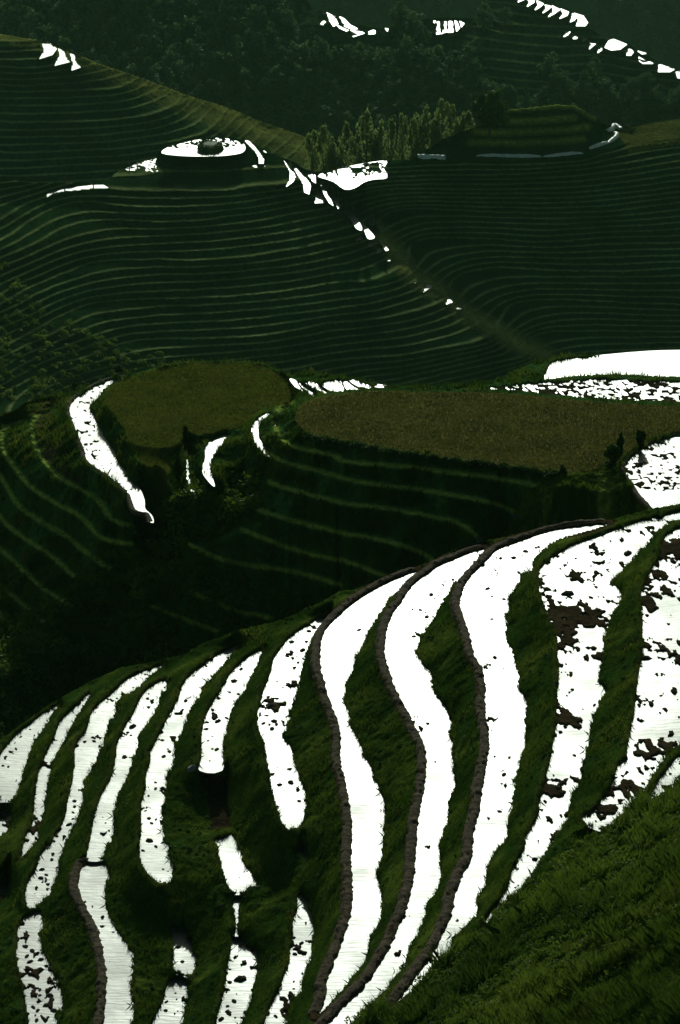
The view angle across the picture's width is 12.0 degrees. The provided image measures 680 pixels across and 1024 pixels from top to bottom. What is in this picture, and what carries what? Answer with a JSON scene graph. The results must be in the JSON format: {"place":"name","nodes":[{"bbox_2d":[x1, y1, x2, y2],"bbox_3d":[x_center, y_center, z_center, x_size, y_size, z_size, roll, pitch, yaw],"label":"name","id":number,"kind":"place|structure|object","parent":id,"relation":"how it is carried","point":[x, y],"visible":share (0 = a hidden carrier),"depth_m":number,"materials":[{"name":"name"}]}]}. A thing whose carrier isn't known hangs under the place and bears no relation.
{"place":"outdoors","nodes":[
{"label":"outdoors","id":0,"kind":"place"},
{"bbox_2d":[0,811,10,835],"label":"water","id":1,"kind":"structure","parent":0,"point":[4,828],"depth_m":134.97,"materials":[{"name":"white liquid"}]},
{"bbox_2d":[0,878,10,898],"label":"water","id":2,"kind":"structure","parent":0,"point":[3,887],"depth_m":129.20,"materials":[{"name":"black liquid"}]},
{"bbox_2d":[0,704,58,802],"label":"water","id":3,"kind":"structure","parent":0,"point":[16,761],"depth_m":140.75,"materials":[{"name":"white liquid"}]},
{"bbox_2d":[16,912,63,1023],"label":"water","id":4,"kind":"structure","parent":0,"point":[32,925],"depth_m":117.01,"materials":[{"name":"white liquid"}]},
{"bbox_2d":[39,43,56,58],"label":"water","id":5,"kind":"structure","parent":0,"point":[49,49],"depth_m":795.88,"materials":[{"name":"white liquid"}]},
{"bbox_2d":[21,693,89,857],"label":"water","id":6,"kind":"structure","parent":0,"point":[65,722],"depth_m":137.22,"materials":[{"name":"white liquid"}]},
{"bbox_2d":[55,48,68,65],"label":"water","id":7,"kind":"structure","parent":0,"point":[62,58],"depth_m":794.56,"materials":[{"name":"white liquid"}]},
{"bbox_2d":[70,53,80,69],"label":"water","id":8,"kind":"structure","parent":0,"point":[75,65],"depth_m":794.39,"materials":[{"name":"white liquid"}]},
{"bbox_2d":[47,185,107,196],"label":"water","id":9,"kind":"structure","parent":0,"point":[50,192],"depth_m":627.57,"materials":[{"name":"white liquid"}]},
{"bbox_2d":[25,664,162,907],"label":"water","id":10,"kind":"structure","parent":0,"point":[85,752],"depth_m":134.73,"materials":[{"name":"white liquid"}]},
{"bbox_2d":[78,861,133,1023],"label":"water","id":11,"kind":"structure","parent":0,"point":[118,954],"depth_m":116.97,"materials":[{"name":"white liquid"}]},
{"bbox_2d":[70,378,153,522],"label":"water","id":12,"kind":"structure","parent":0,"point":[106,458],"depth_m":208.46,"materials":[{"name":"white liquid"}]},
{"bbox_2d":[87,680,166,861],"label":"water","id":13,"kind":"structure","parent":0,"point":[139,718],"depth_m":132.60,"materials":[{"name":"white liquid"}]},
{"bbox_2d":[126,158,157,171],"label":"water","id":14,"kind":"structure","parent":0,"point":[145,163],"depth_m":645.08,"materials":[{"name":"white liquid"}]},
{"bbox_2d":[152,977,187,1023],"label":"water","id":15,"kind":"structure","parent":0,"point":[179,987],"depth_m":113.13,"materials":[{"name":"white liquid"}]},
{"bbox_2d":[0,34,352,182],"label":"hillside","id":16,"kind":"structure","parent":0,"point":[88,120],"depth_m":780.12,"materials":[{"name":"green plant"}]},
{"bbox_2d":[171,925,197,977],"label":"water","id":17,"kind":"structure","parent":0,"point":[186,953],"depth_m":116.65,"materials":[{"name":"white liquid"}]},
{"bbox_2d":[140,645,237,882],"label":"water","id":18,"kind":"structure","parent":0,"point":[154,861],"depth_m":130.17,"materials":[{"name":"white liquid"}]},
{"bbox_2d":[184,441,196,497],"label":"water","id":19,"kind":"structure","parent":0,"point":[187,477],"depth_m":202.22,"materials":[{"name":"white liquid"}]},
{"bbox_2d":[162,138,244,156],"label":"water","id":20,"kind":"structure","parent":0,"point":[238,148],"depth_m":642.45,"materials":[{"name":"white liquid"}]},
{"bbox_2d":[202,434,226,486],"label":"water","id":21,"kind":"structure","parent":0,"point":[211,446],"depth_m":204.01,"materials":[{"name":"white liquid"}]},
{"bbox_2d":[197,650,261,772],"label":"water","id":22,"kind":"structure","parent":0,"point":[222,710],"depth_m":133.75,"materials":[{"name":"white liquid"}]},
{"bbox_2d":[215,834,257,894],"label":"water","id":23,"kind":"structure","parent":0,"point":[233,868],"depth_m":120.97,"materials":[{"name":"white liquid"}]},
{"bbox_2d":[232,895,240,936],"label":"water","id":24,"kind":"structure","parent":0,"point":[237,899],"depth_m":117.81,"materials":[{"name":"white liquid"}]},
{"bbox_2d":[216,935,257,1023],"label":"water","id":25,"kind":"structure","parent":0,"point":[242,990],"depth_m":112.34,"materials":[{"name":"white liquid"}]},
{"bbox_2d":[245,140,263,163],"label":"water","id":26,"kind":"structure","parent":0,"point":[259,155],"depth_m":651.33,"materials":[{"name":"white liquid"}]},
{"bbox_2d":[251,413,269,456],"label":"water","id":27,"kind":"structure","parent":0,"point":[255,427],"depth_m":205.09,"materials":[{"name":"white liquid"}]},
{"bbox_2d":[264,894,314,1023],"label":"water","id":28,"kind":"structure","parent":0,"point":[297,965],"depth_m":111.65,"materials":[{"name":"white liquid"}]},
{"bbox_2d":[284,161,295,186],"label":"water","id":29,"kind":"structure","parent":0,"point":[292,177],"depth_m":637.34,"materials":[{"name":"white liquid"}]},
{"bbox_2d":[257,615,327,828],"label":"water","id":30,"kind":"structure","parent":0,"point":[278,749],"depth_m":129.96,"materials":[{"name":"white liquid"}]},
{"bbox_2d":[296,845,306,858],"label":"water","id":31,"kind":"structure","parent":0,"point":[299,851],"depth_m":119.83,"materials":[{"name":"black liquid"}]},
{"bbox_2d":[293,166,310,193],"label":"water","id":32,"kind":"structure","parent":0,"point":[305,182],"depth_m":636.06,"materials":[{"name":"white liquid"}]},
{"bbox_2d":[305,381,326,392],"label":"water","id":33,"kind":"structure","parent":0,"point":[316,385],"depth_m":213.53,"materials":[{"name":"white liquid"}]},
{"bbox_2d":[314,187,324,202],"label":"water","id":34,"kind":"structure","parent":0,"point":[319,198],"depth_m":632.17,"materials":[{"name":"white liquid"}]},
{"bbox_2d":[321,180,332,205],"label":"water","id":35,"kind":"structure","parent":0,"point":[325,192],"depth_m":631.75,"materials":[{"name":"white liquid"}]},
{"bbox_2d":[327,13,337,26],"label":"water","id":36,"kind":"structure","parent":0,"point":[333,20],"depth_m":1098.11,"materials":[{"name":"white liquid"}]},
{"bbox_2d":[322,380,344,390],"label":"water","id":37,"kind":"structure","parent":0,"point":[336,385],"depth_m":213.21,"materials":[{"name":"white liquid"}]},
{"bbox_2d":[330,187,339,208],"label":"water","id":38,"kind":"structure","parent":0,"point":[334,198],"depth_m":632.96,"materials":[{"name":"black liquid"}]},
{"bbox_2d":[0,104,679,410],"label":"hillside","id":39,"kind":"structure","parent":0,"point":[520,261],"depth_m":616.74,"materials":[{"name":"green plant"}]},
{"bbox_2d":[0,262,185,399],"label":"undergrowth","id":40,"kind":"object","parent":39,"relation":"on","point":[80,367],"visible":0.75,"depth_m":566.94,"materials":[{"name":"green plant"}]},
{"bbox_2d":[197,139,223,152],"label":"mound","id":41,"kind":"object","parent":39,"relation":"on","point":[211,146],"visible":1,"depth_m":641.30,"materials":[{"name":"green plant"}]},
{"bbox_2d":[304,129,322,171],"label":"tree","id":42,"kind":"object","parent":39,"relation":"on","point":[309,147],"visible":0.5,"depth_m":657.66,"materials":[{"name":"green plant"}]},
{"bbox_2d":[311,124,338,170],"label":"tree","id":43,"kind":"object","parent":39,"relation":"on","point":[319,144],"visible":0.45,"depth_m":658.51,"materials":[{"name":"green plant"}]},
{"bbox_2d":[324,136,344,168],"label":"tree","id":44,"kind":"object","parent":39,"relation":"on","point":[338,154],"visible":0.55,"depth_m":660.13,"materials":[{"name":"green plant"}]},
{"bbox_2d":[337,121,356,168],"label":"tree","id":45,"kind":"object","parent":39,"relation":"on","point":[346,134],"visible":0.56,"depth_m":663.26,"materials":[{"name":"green plant"}]},
{"bbox_2d":[349,133,364,165],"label":"tree","id":46,"kind":"object","parent":39,"relation":"on","point":[356,138],"visible":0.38,"depth_m":665.39,"materials":[{"name":"green plant"}]},
{"bbox_2d":[353,107,381,164],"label":"tree","id":47,"kind":"object","parent":39,"relation":"on","point":[365,116],"visible":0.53,"depth_m":665.21,"materials":[{"name":"green plant"}]},
{"bbox_2d":[367,119,389,161],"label":"tree","id":48,"kind":"object","parent":39,"relation":"on","point":[380,132],"visible":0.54,"depth_m":667.32,"materials":[{"name":"green plant"}]},
{"bbox_2d":[379,118,400,160],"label":"tree","id":49,"kind":"object","parent":39,"relation":"on","point":[390,152],"visible":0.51,"depth_m":661.46,"materials":[{"name":"green plant"}]},
{"bbox_2d":[393,112,410,159],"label":"tree","id":50,"kind":"object","parent":39,"relation":"on","point":[401,152],"visible":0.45,"depth_m":660.63,"materials":[{"name":"green plant"}]},
{"bbox_2d":[404,115,423,159],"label":"tree","id":51,"kind":"object","parent":39,"relation":"on","point":[413,127],"visible":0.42,"depth_m":661.88,"materials":[{"name":"green plant"}]},
{"bbox_2d":[406,104,437,159],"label":"tree","id":52,"kind":"object","parent":39,"relation":"on","point":[424,130],"visible":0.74,"depth_m":664.53,"materials":[{"name":"green plant"}]},
{"bbox_2d":[417,154,445,159],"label":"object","id":53,"kind":"object","parent":39,"relation":"on","point":[429,156],"visible":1,"depth_m":646.46,"materials":[{"name":"grey"}]},
{"bbox_2d":[428,118,446,147],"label":"tree","id":54,"kind":"object","parent":39,"relation":"on","point":[435,121],"visible":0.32,"depth_m":666.34,"materials":[{"name":"green plant"}]},
{"bbox_2d":[434,98,450,144],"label":"tree","id":55,"kind":"object","parent":39,"relation":"on","point":[443,111],"visible":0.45,"depth_m":669.33,"materials":[{"name":"green plant"}]},
{"bbox_2d":[444,104,459,137],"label":"tree","id":56,"kind":"object","parent":39,"relation":"on","point":[452,114],"visible":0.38,"depth_m":670.79,"materials":[{"name":"green plant"}]},
{"bbox_2d":[452,111,468,134],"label":"tree","id":57,"kind":"object","parent":39,"relation":"on","point":[461,125],"visible":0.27,"depth_m":671.09,"materials":[{"name":"green plant"}]},
{"bbox_2d":[460,110,474,129],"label":"tree","id":58,"kind":"object","parent":39,"relation":"on","point":[469,119],"visible":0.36,"depth_m":670.88,"materials":[{"name":"green plant"}]},
{"bbox_2d":[470,88,509,139],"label":"tree","id":59,"kind":"object","parent":39,"relation":"on","point":[490,106],"visible":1,"depth_m":650.37,"materials":[{"name":"green plant"}]},
{"bbox_2d":[477,153,541,157],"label":"water","id":60,"kind":"structure","parent":39,"relation":"on","point":[511,155],"depth_m":647.54,"materials":[{"name":"grey liquid"}]},
{"bbox_2d":[543,151,583,156],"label":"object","id":61,"kind":"object","parent":39,"relation":"on","point":[563,154],"visible":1,"depth_m":648.97,"materials":[{"name":"grey liquid"}]},
{"bbox_2d":[589,141,608,149],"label":"water","id":62,"kind":"structure","parent":39,"relation":"on","point":[599,144],"depth_m":656.93,"materials":[{"name":"grey liquid"}]},
{"bbox_2d":[605,123,621,130],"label":"water","id":63,"kind":"structure","parent":39,"relation":"on","point":[614,126],"depth_m":674.01,"materials":[{"name":"white liquid"}]},
{"bbox_2d":[0,503,679,1023],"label":"hillside","id":64,"kind":"structure","parent":0,"point":[220,802],"depth_m":123.03,"materials":[{"name":"green plant"}]},
{"bbox_2d":[67,857,107,1023],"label":"mud bank","id":65,"kind":"structure","parent":64,"relation":"on","point":[95,939],"depth_m":117.66,"materials":[{"name":"brown soil"}]},
{"bbox_2d":[307,567,414,1015],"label":"mud bank","id":66,"kind":"structure","parent":64,"relation":"on","point":[346,897],"depth_m":118.26,"materials":[{"name":"brown soil"}]},
{"bbox_2d":[315,545,481,1023],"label":"mud bank","id":67,"kind":"structure","parent":64,"relation":"on","point":[381,951],"depth_m":115.54,"materials":[{"name":"brown soil"}]},
{"bbox_2d":[384,518,605,1002],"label":"mud bank","id":68,"kind":"structure","parent":64,"relation":"on","point":[453,882],"depth_m":115.86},
{"bbox_2d":[344,775,679,1023],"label":"grass","id":69,"kind":"structure","parent":64,"relation":"on","point":[498,933],"depth_m":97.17,"materials":[{"name":"green plant"}]},
{"bbox_2d":[0,351,679,735],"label":"hillside","id":70,"kind":"structure","parent":0,"point":[280,500],"depth_m":199.45,"materials":[{"name":"green plant"}]},
{"bbox_2d":[65,375,152,522],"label":"mud bank","id":71,"kind":"structure","parent":70,"relation":"on","point":[134,511],"depth_m":202.34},
{"bbox_2d":[0,466,311,738],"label":"undergrowth","id":72,"kind":"object","parent":70,"relation":"on","point":[123,575],"visible":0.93,"depth_m":197.88,"materials":[{"name":"green plant"}]},
{"bbox_2d":[104,361,679,506],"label":"stubble","id":73,"kind":"object","parent":70,"relation":"on","point":[483,457],"visible":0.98,"depth_m":203.72,"materials":[{"name":"plant"}]},
{"bbox_2d":[298,429,561,478],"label":"undergrowth","id":74,"kind":"object","parent":70,"relation":"on","point":[475,464],"visible":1,"depth_m":194.40,"materials":[{"name":"green plant"}]},
{"bbox_2d":[499,467,644,537],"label":"grass","id":75,"kind":"structure","parent":70,"relation":"on","point":[573,484],"depth_m":190.43,"materials":[{"name":"green plant"}]},
{"bbox_2d":[603,444,621,470],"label":"bush","id":76,"kind":"object","parent":70,"relation":"on","point":[612,453],"visible":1,"depth_m":192.12,"materials":[{"name":"green plant"}]},
{"bbox_2d":[616,431,624,459],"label":"bush","id":77,"kind":"object","parent":70,"relation":"on","point":[620,441],"visible":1,"depth_m":193.05,"materials":[{"name":"green plant"}]},
{"bbox_2d":[636,429,646,448],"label":"bush","id":78,"kind":"object","parent":70,"relation":"on","point":[640,437],"visible":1,"depth_m":196.12,"materials":[{"name":"green plant"}]},
{"bbox_2d":[620,432,679,509],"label":"mud bank","id":79,"kind":"structure","parent":70,"relation":"on","point":[643,502],"depth_m":188.57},
{"bbox_2d":[340,16,357,29],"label":"water","id":80,"kind":"structure","parent":0,"point":[347,24],"depth_m":1094.99,"materials":[{"name":"white liquid"}]},
{"bbox_2d":[343,381,357,389],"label":"water","id":81,"kind":"structure","parent":0,"point":[347,384],"depth_m":212.66,"materials":[{"name":"white liquid"}]},
{"bbox_2d":[341,191,361,229],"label":"water","id":82,"kind":"structure","parent":0,"point":[349,212],"depth_m":629.76,"materials":[{"name":"black liquid"}]},
{"bbox_2d":[318,161,386,189],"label":"water","id":83,"kind":"structure","parent":0,"point":[344,179],"depth_m":638.46,"materials":[{"name":"white liquid"}]},
{"bbox_2d":[349,29,363,36],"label":"water","id":84,"kind":"structure","parent":0,"point":[356,32],"depth_m":1089.63,"materials":[{"name":"white liquid"}]},
{"bbox_2d":[349,380,370,387],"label":"water","id":85,"kind":"structure","parent":0,"point":[355,382],"depth_m":212.75,"materials":[{"name":"white liquid"}]},
{"bbox_2d":[46,0,679,151],"bbox_3d":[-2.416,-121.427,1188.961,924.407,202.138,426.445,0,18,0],"label":"hillside","id":86,"kind":"structure","parent":0,"point":[515,55],"depth_m":1069.23,"materials":[{"name":"green plant"}]},
{"bbox_2d":[0,0,679,162],"bbox_3d":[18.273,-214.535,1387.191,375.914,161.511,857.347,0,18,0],"label":"forest","id":87,"kind":"object","parent":86,"relation":"on","point":[280,80],"visible":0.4,"depth_m":1059.07,"materials":[{"name":"green plant"}]},
{"bbox_2d":[388,1,408,30],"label":"tree","id":88,"kind":"object","parent":86,"relation":"on","point":[395,16],"visible":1,"depth_m":1089.52,"materials":[{"name":"green plant"}]},
{"bbox_2d":[474,8,495,32],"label":"tree","id":89,"kind":"object","parent":86,"relation":"on","point":[483,12],"visible":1,"depth_m":1078.56,"materials":[{"name":"green plant"}]},
{"bbox_2d":[494,6,514,28],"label":"tree","id":90,"kind":"object","parent":86,"relation":"on","point":[503,18],"visible":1,"depth_m":1077.16,"materials":[{"name":"green plant"}]},
{"bbox_2d":[546,70,574,101],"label":"tree","id":91,"kind":"object","parent":86,"relation":"on","point":[561,79],"visible":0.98,"depth_m":1029.05,"materials":[{"name":"green plant"}]},
{"bbox_2d":[571,69,592,106],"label":"tree","id":92,"kind":"object","parent":86,"relation":"on","point":[584,76],"visible":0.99,"depth_m":1024.15,"materials":[{"name":"green plant"}]},
{"bbox_2d":[620,76,642,100],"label":"tree","id":93,"kind":"object","parent":86,"relation":"on","point":[635,87],"visible":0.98,"depth_m":1026.60,"materials":[{"name":"green plant"}]},
{"bbox_2d":[637,72,655,92],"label":"tree","id":94,"kind":"object","parent":86,"relation":"on","point":[646,77],"visible":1,"depth_m":1028.22,"materials":[{"name":"green plant"}]},
{"bbox_2d":[667,85,679,111],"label":"tree","id":95,"kind":"object","parent":86,"relation":"on","point":[675,95],"visible":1,"depth_m":1013.80,"materials":[{"name":"green plant"}]},
{"bbox_2d":[355,203,374,238],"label":"water","id":96,"kind":"structure","parent":0,"point":[358,214],"depth_m":628.26,"materials":[{"name":"white liquid"}]},
{"bbox_2d":[320,572,415,1012],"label":"water","id":97,"kind":"structure","parent":0,"point":[342,640],"depth_m":120.81,"materials":[{"name":"white liquid"}]},
{"bbox_2d":[328,549,483,1023],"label":"water","id":98,"kind":"structure","parent":0,"point":[410,674],"depth_m":123.25,"materials":[{"name":"white liquid"}]},
{"bbox_2d":[308,0,679,70],"bbox_3d":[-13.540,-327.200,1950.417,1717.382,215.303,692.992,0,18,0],"label":"hillside","id":99,"kind":"structure","parent":0,"point":[622,22],"depth_m":1741.18,"materials":[{"name":"green plant"}]},
{"bbox_2d":[399,524,606,1000],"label":"water","id":100,"kind":"structure","parent":0,"point":[481,607],"depth_m":124.11,"materials":[{"name":"white liquid"}]},
{"bbox_2d":[482,511,679,927],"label":"water","id":101,"kind":"structure","parent":0,"point":[582,681],"depth_m":125.42,"materials":[{"name":"white liquid"}]},
{"bbox_2d":[574,13,587,25],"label":"water","id":102,"kind":"structure","parent":0,"point":[582,20],"depth_m":1077.76,"materials":[{"name":"white liquid"}]},
{"bbox_2d":[491,379,679,401],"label":"water","id":103,"kind":"structure","parent":0,"point":[621,386],"depth_m":209.95,"materials":[{"name":"white liquid"}]},
{"bbox_2d":[544,350,679,378],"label":"water","id":104,"kind":"structure","parent":0,"point":[666,363],"depth_m":216.66,"materials":[{"name":"white liquid"}]},
{"bbox_2d":[605,39,626,50],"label":"water","id":105,"kind":"structure","parent":0,"point":[613,44],"depth_m":1057.00,"materials":[{"name":"white liquid"}]},
{"bbox_2d":[581,528,679,830],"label":"water","id":106,"kind":"structure","parent":0,"point":[654,725],"depth_m":119.77,"materials":[{"name":"white liquid"}]},
{"bbox_2d":[625,436,679,507],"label":"water","id":107,"kind":"structure","parent":0,"point":[658,497],"depth_m":192.36,"materials":[{"name":"white liquid"}]},
{"bbox_2d":[650,756,679,797],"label":"water","id":108,"kind":"structure","parent":0,"point":[673,768],"depth_m":110.98,"materials":[{"name":"white liquid"}]},
{"bbox_2d":[658,64,673,71],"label":"water","id":109,"kind":"structure","parent":0,"point":[662,68],"depth_m":1037.48,"materials":[{"name":"white liquid"}]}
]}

